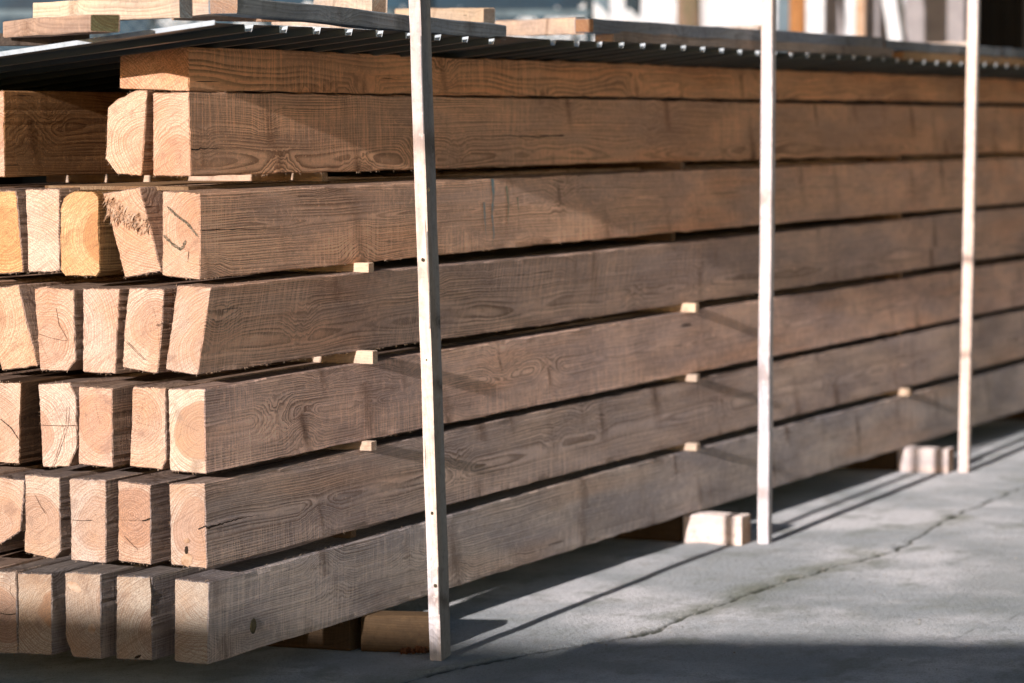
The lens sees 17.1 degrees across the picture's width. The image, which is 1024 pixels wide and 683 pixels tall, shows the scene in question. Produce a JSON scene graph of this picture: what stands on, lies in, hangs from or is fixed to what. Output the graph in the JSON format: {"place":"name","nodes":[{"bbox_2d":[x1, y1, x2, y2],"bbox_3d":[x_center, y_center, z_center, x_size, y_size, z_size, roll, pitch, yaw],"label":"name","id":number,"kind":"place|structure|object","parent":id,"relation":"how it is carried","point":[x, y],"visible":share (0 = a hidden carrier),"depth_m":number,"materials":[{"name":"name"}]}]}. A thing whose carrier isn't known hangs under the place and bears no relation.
{"place":"outdoors","nodes":[
{"label":"outdoors","id":0,"kind":"place"},
{"bbox_2d":[0,552,46,569],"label":"timber beam","id":1,"kind":"structure","parent":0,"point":[15,559],"depth_m":8.58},
{"bbox_2d":[0,460,43,552],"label":"timber beam","id":2,"kind":"structure","parent":1,"relation":"on","point":[10,468],"depth_m":8.54,"materials":[{"name":"wood"}]},
{"bbox_2d":[0,370,61,379],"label":"timber beam","id":3,"kind":"structure","parent":2,"relation":"on","point":[25,374],"depth_m":8.62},
{"bbox_2d":[0,273,124,364],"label":"timber beam","id":4,"kind":"structure","parent":3,"relation":"on","point":[11,281],"depth_m":8.62,"materials":[{"name":"wood"}]},
{"bbox_2d":[0,156,909,190],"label":"timber beam","id":5,"kind":"structure","parent":4,"relation":"on","point":[26,188],"depth_m":10.51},
{"bbox_2d":[0,0,584,50],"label":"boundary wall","id":6,"kind":"structure","parent":0,"point":[133,27],"depth_m":26.82,"materials":[{"name":"paint"}]},
{"bbox_2d":[0,0,593,51],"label":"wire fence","id":7,"kind":"object","parent":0,"point":[587,12],"visible":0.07,"depth_m":19.40,"materials":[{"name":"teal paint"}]},
{"bbox_2d":[0,419,1023,682],"bbox_3d":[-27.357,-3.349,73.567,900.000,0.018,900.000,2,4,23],"label":"ground","id":8,"kind":"structure","parent":0,"point":[586,597],"depth_m":9.84,"materials":[{"name":"concrete"}]},
{"bbox_2d":[267,616,361,650],"bbox_3d":[-0.848,0.761,9.234,0.938,0.101,0.103,1,4,21],"label":"bearer","id":9,"kind":"object","parent":8,"relation":"on","point":[345,636],"visible":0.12,"depth_m":9.04,"materials":[{"name":"brown wood"}]},
{"bbox_2d":[0,555,71,655],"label":"timber beam","id":10,"kind":"structure","parent":9,"relation":"on","point":[9,615],"depth_m":8.40,"materials":[{"name":"wood"}]},
{"bbox_2d":[0,464,79,543],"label":"timber beam","id":11,"kind":"structure","parent":10,"relation":"on","point":[12,505],"depth_m":8.40,"materials":[{"name":"wood"}]},
{"bbox_2d":[0,370,110,464],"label":"timber beam","id":12,"kind":"structure","parent":11,"relation":"on","point":[20,433],"depth_m":8.35,"materials":[{"name":"wood"}]},
{"bbox_2d":[0,244,540,370],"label":"timber beam","id":13,"kind":"structure","parent":12,"relation":"on","point":[19,343],"depth_m":8.35,"materials":[{"name":"wood"}]},
{"bbox_2d":[0,189,28,274],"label":"timber beam","id":14,"kind":"structure","parent":13,"relation":"on","point":[13,238],"depth_m":8.33,"materials":[{"name":"wood"}]},
{"bbox_2d":[0,90,130,176],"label":"timber beam","id":15,"kind":"structure","parent":14,"relation":"on","point":[50,133],"depth_m":8.45,"materials":[{"name":"wood"}]},
{"bbox_2d":[17,560,100,655],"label":"timber beam","id":16,"kind":"structure","parent":9,"relation":"on","point":[42,612],"depth_m":8.37,"materials":[{"name":"wood"}]},
{"bbox_2d":[65,559,170,659],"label":"timber beam","id":17,"kind":"structure","parent":9,"relation":"on","point":[91,609],"depth_m":8.32,"materials":[{"name":"wood"}]},
{"bbox_2d":[68,467,170,564],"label":"timber beam","id":18,"kind":"structure","parent":17,"relation":"on","point":[94,517],"depth_m":8.30,"materials":[{"name":"wood"}]},
{"bbox_2d":[79,255,1011,467],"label":"timber beam","id":19,"kind":"structure","parent":18,"relation":"on","point":[105,422],"depth_m":8.28,"materials":[{"name":"wood"}]},
{"bbox_2d":[82,203,1023,374],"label":"timber beam","id":20,"kind":"structure","parent":19,"relation":"on","point":[105,310],"depth_m":8.26,"materials":[{"name":"wood"}]},
{"bbox_2d":[58,156,956,277],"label":"timber beam","id":21,"kind":"structure","parent":20,"relation":"on","point":[89,246],"depth_m":8.25,"materials":[{"name":"wood"}]},
{"bbox_2d":[45,175,467,189],"bbox_3d":[-0.626,-0.429,9.154,0.411,0.012,1.802,2,4,23],"label":"plank","id":22,"kind":"object","parent":21,"relation":"on","point":[162,185],"visible":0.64,"depth_m":8.66,"materials":[{"name":"brown wood"}]},
{"bbox_2d":[46,172,326,182],"bbox_3d":[-0.880,-0.442,9.134,0.836,0.034,0.036,2,4,23],"label":"spacer batten","id":23,"kind":"object","parent":22,"relation":"on","point":[123,178],"visible":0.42,"depth_m":9.12,"materials":[{"name":"brown wood"}]},
{"bbox_2d":[361,611,429,652],"bbox_3d":[-0.304,0.772,9.055,0.185,0.098,0.102,0,4,5],"label":"bearer block","id":24,"kind":"object","parent":8,"relation":"on","point":[389,631],"depth_m":9.01,"materials":[{"name":"brown wood"}]},
{"bbox_2d":[158,1,644,40],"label":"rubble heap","id":25,"kind":"object","parent":8,"relation":"on","point":[627,15],"depth_m":21.77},
{"bbox_2d":[400,645,428,653],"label":"bark chips","id":26,"kind":"object","parent":8,"relation":"on","point":[417,649],"visible":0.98,"depth_m":8.99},
{"bbox_2d":[409,0,450,660],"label":"wooden post","id":27,"kind":"object","parent":8,"relation":"on","point":[429,317],"visible":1,"depth_m":8.78,"materials":[{"name":"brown wood"}]},
{"bbox_2d":[609,0,624,19],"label":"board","id":28,"kind":"object","parent":8,"relation":"on","point":[616,9],"depth_m":22.88,"materials":[{"name":"wood"}]},
{"bbox_2d":[625,0,638,15],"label":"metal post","id":29,"kind":"object","parent":8,"relation":"on","point":[633,5],"depth_m":22.64,"materials":[{"name":"paint"}]},
{"bbox_2d":[611,513,688,541],"bbox_3d":[0.145,0.609,11.583,0.938,0.100,0.105,1,4,22],"label":"bearer","id":30,"kind":"object","parent":8,"relation":"on","point":[671,530],"visible":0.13,"depth_m":11.39,"materials":[{"name":"brown wood"}]},
{"bbox_2d":[641,0,676,23],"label":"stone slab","id":31,"kind":"structure","parent":8,"relation":"on","point":[660,11],"depth_m":22.38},
{"bbox_2d":[677,0,700,25],"bbox_3d":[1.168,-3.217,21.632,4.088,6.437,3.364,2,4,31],"label":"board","id":32,"kind":"object","parent":8,"relation":"on","point":[688,12],"visible":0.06,"depth_m":21.89,"materials":[{"name":"wood"}]},
{"bbox_2d":[683,511,750,545],"bbox_3d":[0.684,0.624,11.353,0.208,0.103,0.106,2,4,23],"label":"bearer block","id":33,"kind":"object","parent":8,"relation":"on","point":[719,528],"depth_m":11.31,"materials":[{"name":"brown wood"}]},
{"bbox_2d":[709,0,777,51],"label":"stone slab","id":34,"kind":"structure","parent":8,"relation":"on","point":[735,12],"depth_m":21.88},
{"bbox_2d":[758,0,775,543],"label":"wooden post","id":35,"kind":"object","parent":8,"relation":"on","point":[767,222],"visible":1,"depth_m":11.28,"materials":[{"name":"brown wood"}]},
{"bbox_2d":[777,0,788,52],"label":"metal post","id":36,"kind":"object","parent":8,"relation":"on","point":[782,15],"depth_m":21.87,"materials":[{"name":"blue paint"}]},
{"bbox_2d":[789,0,805,52],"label":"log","id":37,"kind":"object","parent":8,"relation":"on","point":[797,15],"visible":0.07,"depth_m":20.68,"materials":[{"name":"orange wood"}]},
{"bbox_2d":[845,0,854,34],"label":"board","id":38,"kind":"object","parent":8,"relation":"on","point":[849,17],"depth_m":20.69,"materials":[{"name":"wood"}]},
{"bbox_2d":[855,0,864,35],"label":"board","id":39,"kind":"object","parent":8,"relation":"on","point":[859,17],"depth_m":20.49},
{"bbox_2d":[835,450,897,469],"bbox_3d":[1.125,0.459,13.900,0.938,0.099,0.103,1,4,22],"label":"bearer","id":40,"kind":"object","parent":8,"relation":"on","point":[887,461],"visible":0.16,"depth_m":13.71,"materials":[{"name":"brown wood"}]},
{"bbox_2d":[115,357,1023,660],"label":"timber beam","id":41,"kind":"structure","parent":40,"relation":"on","point":[145,613],"depth_m":8.27,"materials":[{"name":"wood"}]},
{"bbox_2d":[117,305,1023,564],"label":"timber beam","id":42,"kind":"structure","parent":41,"relation":"on","point":[144,535],"depth_m":8.26,"materials":[{"name":"wood"}]},
{"bbox_2d":[896,0,904,40],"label":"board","id":43,"kind":"object","parent":8,"relation":"on","point":[901,8],"depth_m":20.29,"materials":[{"name":"wood"}]},
{"bbox_2d":[898,445,953,472],"bbox_3d":[1.664,0.474,13.670,0.208,0.100,0.106,2,4,23],"label":"bearer block","id":44,"kind":"object","parent":8,"relation":"on","point":[911,458],"depth_m":13.63,"materials":[{"name":"brown wood"}]},
{"bbox_2d":[172,358,1023,663],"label":"timber beam","id":45,"kind":"structure","parent":44,"relation":"on","point":[230,610],"depth_m":10.12,"materials":[{"name":"brown wood"}]},
{"bbox_2d":[168,306,1023,568],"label":"timber beam","id":46,"kind":"structure","parent":45,"relation":"on","point":[227,517],"depth_m":10.09,"materials":[{"name":"wood"}]},
{"bbox_2d":[323,440,376,450],"bbox_3d":[-0.812,0.263,9.158,0.978,0.025,0.035,2,4,23],"label":"spacer batten","id":47,"kind":"object","parent":46,"relation":"on","point":[367,445],"visible":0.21,"depth_m":8.97,"materials":[{"name":"brown wood"}]},
{"bbox_2d":[129,255,1023,470],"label":"timber beam","id":48,"kind":"structure","parent":47,"relation":"on","point":[150,441],"depth_m":8.35,"materials":[{"name":"wood"}]},
{"bbox_2d":[123,204,1023,372],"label":"timber beam","id":49,"kind":"structure","parent":48,"relation":"on","point":[148,321],"depth_m":8.22,"materials":[{"name":"wood"}]},
{"bbox_2d":[103,154,1023,277],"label":"timber beam","id":50,"kind":"structure","parent":49,"relation":"on","point":[136,216],"depth_m":8.23,"materials":[{"name":"wood"}]},
{"bbox_2d":[105,90,1017,175],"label":"timber beam","id":51,"kind":"structure","parent":50,"relation":"on","point":[130,135],"depth_m":8.25,"materials":[{"name":"wood"}]},
{"bbox_2d":[167,257,1023,473],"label":"timber beam","id":52,"kind":"structure","parent":46,"relation":"on","point":[235,422],"depth_m":10.05,"materials":[{"name":"wood"}]},
{"bbox_2d":[283,350,377,363],"bbox_3d":[-0.815,0.030,9.134,0.980,0.035,0.035,1,4,22],"label":"spacer batten","id":53,"kind":"object","parent":52,"relation":"on","point":[365,356],"visible":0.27,"depth_m":8.96,"materials":[{"name":"brown wood"}]},
{"bbox_2d":[166,205,1023,375],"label":"timber beam","id":54,"kind":"structure","parent":52,"relation":"on","point":[232,325],"depth_m":10.05,"materials":[{"name":"wood"}]},
{"bbox_2d":[281,262,373,272],"bbox_3d":[-0.821,-0.206,9.107,0.977,0.026,0.035,2,4,22],"label":"spacer batten","id":55,"kind":"object","parent":54,"relation":"on","point":[362,267],"visible":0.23,"depth_m":8.93,"materials":[{"name":"brown wood"}]},
{"bbox_2d":[162,157,1023,279],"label":"timber beam","id":56,"kind":"structure","parent":54,"relation":"on","point":[218,233],"depth_m":9.98,"materials":[{"name":"wood"}]},
{"bbox_2d":[440,162,683,169],"bbox_3d":[0.141,-0.593,11.433,0.927,0.028,0.035,2,4,24],"label":"spacer batten","id":57,"kind":"object","parent":56,"relation":"on","point":[663,165],"visible":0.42,"depth_m":11.33,"materials":[{"name":"brown wood"}]},
{"bbox_2d":[153,90,1023,177],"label":"timber beam","id":58,"kind":"structure","parent":56,"relation":"on","point":[216,134],"depth_m":10.10,"materials":[{"name":"wood"}]},
{"bbox_2d":[120,47,1023,103],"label":"timber beam","id":59,"kind":"structure","parent":58,"relation":"on","point":[213,69],"depth_m":10.00,"materials":[{"name":"wood"}]},
{"bbox_2d":[0,20,504,91],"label":"corrugated sheet","id":60,"kind":"object","parent":59,"relation":"on","point":[89,65],"visible":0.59,"depth_m":8.41,"materials":[{"name":"metal"}]},
{"bbox_2d":[0,33,89,45],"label":"plank","id":61,"kind":"object","parent":60,"relation":"on","point":[35,41],"visible":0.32,"depth_m":8.22,"materials":[{"name":"brown wood"}]},
{"bbox_2d":[3,14,119,37],"bbox_3d":[-1.057,-0.736,7.941,0.072,0.044,0.710,-2,4,-24],"label":"plank","id":62,"kind":"object","parent":61,"relation":"on","point":[67,25],"visible":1,"depth_m":7.81,"materials":[{"name":"brown wood"}]},
{"bbox_2d":[33,0,192,20],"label":"plank","id":63,"kind":"object","parent":60,"relation":"on","point":[125,10],"visible":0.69,"depth_m":8.28,"materials":[{"name":"brown wood"}]},
{"bbox_2d":[163,0,222,18],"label":"plank","id":64,"kind":"object","parent":60,"relation":"on","point":[200,8],"visible":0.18,"depth_m":8.33,"materials":[{"name":"brown wood"}]},
{"bbox_2d":[172,16,298,21],"bbox_3d":[-0.706,-0.821,8.603,0.102,0.046,0.789,-1,4,-21],"label":"plank","id":65,"kind":"object","parent":60,"relation":"on","point":[224,18],"visible":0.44,"depth_m":8.49,"materials":[{"name":"brown wood"}]},
{"bbox_2d":[272,22,355,28],"bbox_3d":[-0.498,-0.870,9.287,0.054,0.063,1.054,-1,4,-19],"label":"plank","id":66,"kind":"object","parent":60,"relation":"on","point":[300,24],"visible":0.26,"depth_m":9.44,"materials":[{"name":"brown wood"}]},
{"bbox_2d":[313,0,386,12],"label":"plank","id":67,"kind":"object","parent":60,"relation":"on","point":[376,5],"visible":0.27,"depth_m":9.17,"materials":[{"name":"brown wood"}]},
{"bbox_2d":[163,36,879,98],"bbox_3d":[0.045,-0.869,11.150,1.350,0.184,3.643,2,4,23],"label":"corrugated sheet","id":68,"kind":"object","parent":59,"relation":"on","point":[514,48],"visible":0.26,"depth_m":10.61,"materials":[{"name":"metal"}]},
{"bbox_2d":[208,0,505,39],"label":"plank","id":69,"kind":"object","parent":68,"relation":"on","point":[345,17],"visible":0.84,"depth_m":8.38,"materials":[{"name":"brown wood"}]},
{"bbox_2d":[395,8,494,23],"bbox_3d":[-0.209,-0.978,10.221,0.037,0.080,1.152,-1,4,-14],"label":"plank","id":70,"kind":"object","parent":68,"relation":"on","point":[485,15],"visible":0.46,"depth_m":9.89,"materials":[{"name":"brown wood"}]},
{"bbox_2d":[496,17,584,35],"bbox_3d":[0.081,-0.979,10.589,0.033,0.072,1.130,-1,4,-12],"label":"plank","id":71,"kind":"object","parent":68,"relation":"on","point":[551,26],"visible":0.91,"depth_m":10.48,"materials":[{"name":"brown wood"}]},
{"bbox_2d":[720,25,760,28],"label":"plank","id":72,"kind":"object","parent":68,"relation":"on","point":[752,27],"visible":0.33,"depth_m":12.02,"materials":[{"name":"brown wood"}]},
{"bbox_2d":[595,31,892,56],"bbox_3d":[0.837,-0.995,11.429,0.064,0.042,2.898,2,4,23],"label":"plank","id":73,"kind":"object","parent":68,"relation":"on","point":[671,39],"visible":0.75,"depth_m":11.13,"materials":[{"name":"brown wood"}]},
{"bbox_2d":[575,18,883,46],"bbox_3d":[0.783,-1.017,11.300,0.063,0.054,2.942,2,4,23],"label":"plank","id":74,"kind":"object","parent":73,"relation":"on","point":[593,26],"visible":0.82,"depth_m":10.89,"materials":[{"name":"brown wood"}]},
{"bbox_2d":[587,57,1023,105],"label":"corrugated sheet","id":75,"kind":"object","parent":59,"relation":"on","point":[887,65],"visible":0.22,"depth_m":13.81,"materials":[{"name":"metal"}]},
{"bbox_2d":[0,161,668,184],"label":"tarpaulin","id":76,"kind":"object","parent":75,"relation":"hanging from","point":[22,180],"depth_m":9.35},
{"bbox_2d":[932,42,966,44],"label":"plank","id":77,"kind":"object","parent":75,"relation":"on","point":[960,43],"visible":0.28,"depth_m":14.52,"materials":[{"name":"brown wood"}]},
{"bbox_2d":[892,51,1023,65],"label":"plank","id":78,"kind":"object","parent":75,"relation":"on","point":[941,57],"visible":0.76,"depth_m":13.50,"materials":[{"name":"wood"}]},
{"bbox_2d":[883,40,1023,57],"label":"plank","id":79,"kind":"object","parent":78,"relation":"on","point":[894,45],"visible":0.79,"depth_m":13.46,"materials":[{"name":"grey wood"}]},
{"bbox_2d":[725,156,899,161],"bbox_3d":[1.121,-0.740,13.749,0.927,0.023,0.035,2,4,24],"label":"spacer batten","id":80,"kind":"object","parent":56,"relation":"on","point":[887,159],"visible":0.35,"depth_m":13.61,"materials":[{"name":"brown wood"}]},
{"bbox_2d":[921,153,1023,155],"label":"spacer batten","id":81,"kind":"object","parent":56,"relation":"on","point":[979,154],"visible":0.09,"depth_m":15.95,"materials":[{"name":"brown wood"}]},
{"bbox_2d":[636,303,698,311],"bbox_3d":[0.164,-0.124,11.450,0.980,0.029,0.035,2,4,24],"label":"spacer batten","id":82,"kind":"object","parent":52,"relation":"on","point":[688,307],"visible":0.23,"depth_m":11.26,"materials":[{"name":"brown wood"}]},
{"bbox_2d":[863,271,901,278],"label":"spacer batten","id":83,"kind":"object","parent":52,"relation":"on","point":[897,275],"visible":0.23,"depth_m":13.58,"materials":[{"name":"brown wood"}]},
{"bbox_2d":[659,374,699,381],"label":"spacer batten","id":84,"kind":"object","parent":46,"relation":"on","point":[691,377],"visible":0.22,"depth_m":11.27,"materials":[{"name":"brown wood"}]},
{"bbox_2d":[876,330,901,335],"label":"spacer batten","id":85,"kind":"object","parent":46,"relation":"on","point":[897,333],"visible":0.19,"depth_m":13.58,"materials":[{"name":"brown wood"}]},
{"bbox_3d":[0.461,-0.117,13.188,0.097,0.219,10.174,2,4,23],"label":"timber beam","id":86,"kind":"object","parent":85,"relation":"on","visible":0},
{"bbox_3d":[0.463,-0.361,13.150,0.098,0.228,10.214,2,4,23],"label":"timber beam","id":87,"kind":"object","parent":86,"relation":"on","visible":0},
{"bbox_2d":[0,161,704,186],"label":"timber beam","id":88,"kind":"structure","parent":87,"relation":"on","point":[94,182],"depth_m":9.19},
{"bbox_2d":[602,232,674,240],"bbox_3d":[0.124,-0.361,11.444,0.897,0.034,0.034,2,4,24],"label":"spacer batten","id":89,"kind":"object","parent":87,"relation":"on","point":[663,237],"visible":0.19,"depth_m":11.28,"materials":[{"name":"brown wood"}]},
{"bbox_2d":[839,213,901,218],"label":"spacer batten","id":90,"kind":"object","parent":87,"relation":"on","point":[892,216],"visible":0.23,"depth_m":13.57,"materials":[{"name":"brown wood"}]},
{"bbox_2d":[666,442,699,450],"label":"spacer batten","id":91,"kind":"object","parent":45,"relation":"on","point":[688,446],"visible":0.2,"depth_m":11.27,"materials":[{"name":"brown wood"}]},
{"bbox_2d":[880,388,911,395],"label":"spacer batten","id":92,"kind":"object","parent":45,"relation":"on","point":[904,392],"visible":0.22,"depth_m":13.58,"materials":[{"name":"brown wood"}]},
{"bbox_2d":[958,0,979,472],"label":"wooden post","id":93,"kind":"object","parent":8,"relation":"on","point":[969,231],"visible":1,"depth_m":13.60,"materials":[{"name":"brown wood"}]},
{"bbox_2d":[996,410,1023,419],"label":"bearer","id":94,"kind":"object","parent":8,"relation":"on","point":[1018,415],"visible":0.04,"depth_m":16.05,"materials":[{"name":"brown wood"}]},
{"bbox_2d":[0,547,24,557],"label":"timber beam","id":95,"kind":"structure","parent":94,"relation":"on","point":[12,552],"depth_m":8.72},
{"bbox_2d":[594,0,608,14],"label":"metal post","id":96,"kind":"object","parent":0,"point":[603,5],"depth_m":22.85,"materials":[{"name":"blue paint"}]},
{"bbox_2d":[639,0,709,25],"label":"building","id":97,"kind":"structure","parent":0,"point":[705,5],"depth_m":28.88,"materials":[{"name":"white paint"}]},
{"bbox_2d":[501,486,1021,682],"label":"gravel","id":98,"kind":"structure","parent":0,"point":[823,602],"depth_m":9.73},
{"bbox_2d":[806,0,824,53],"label":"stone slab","id":99,"kind":"structure","parent":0,"point":[815,16],"depth_m":20.39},
{"bbox_2d":[825,0,844,34],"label":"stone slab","id":100,"kind":"structure","parent":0,"point":[834,16],"depth_m":21.38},
{"bbox_2d":[865,0,886,39],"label":"stone slab","id":101,"kind":"structure","parent":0,"point":[875,24],"depth_m":21.49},
{"bbox_2d":[882,0,901,40],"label":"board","id":102,"kind":"object","parent":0,"point":[892,19],"depth_m":20.10,"materials":[{"name":"wood"}]},
{"bbox_2d":[905,0,964,42],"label":"stone slab","id":103,"kind":"structure","parent":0,"point":[934,21],"depth_m":21.29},
{"bbox_2d":[965,0,1023,106],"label":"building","id":104,"kind":"structure","parent":0,"point":[1001,23],"depth_m":22.91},
{"bbox_3d":[0.555,0.113,13.132,0.096,0.222,10.231,2,4,23],"label":"timber beam","id":105,"kind":"object","parent":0,"visible":0},
{"bbox_2d":[0,367,40,375],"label":"timber beam","id":106,"kind":"structure","parent":105,"relation":"on","point":[8,372],"depth_m":8.74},
{"bbox_2d":[0,272,62,277],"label":"timber beam","id":107,"kind":"structure","parent":106,"relation":"on","point":[20,274],"depth_m":8.79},
{"bbox_2d":[0,161,735,188],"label":"timber beam","id":108,"kind":"structure","parent":107,"relation":"on","point":[327,174],"depth_m":10.67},
{"bbox_3d":[0.464,0.346,13.213,0.099,0.218,10.181,2,4,23],"label":"timber beam","id":109,"kind":"object","parent":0,"visible":0},
{"bbox_2d":[329,529,355,537],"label":"spacer batten","id":110,"kind":"object","parent":109,"relation":"on","point":[350,534],"visible":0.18,"depth_m":8.98,"materials":[{"name":"brown wood"}]},
{"bbox_2d":[23,463,133,558],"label":"timber beam","id":111,"kind":"structure","parent":110,"relation":"on","point":[48,517],"depth_m":8.35,"materials":[{"name":"wood"}]},
{"bbox_2d":[38,371,171,467],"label":"timber beam","id":112,"kind":"structure","parent":111,"relation":"on","point":[59,409],"depth_m":8.33,"materials":[{"name":"wood"}]},
{"bbox_2d":[34,212,909,371],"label":"timber beam","id":113,"kind":"structure","parent":112,"relation":"on","point":[60,314],"depth_m":8.31,"materials":[{"name":"wood"}]},
{"bbox_2d":[26,155,964,273],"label":"timber beam","id":114,"kind":"structure","parent":113,"relation":"on","point":[43,207],"depth_m":8.30,"materials":[{"name":"wood"}]}
]}

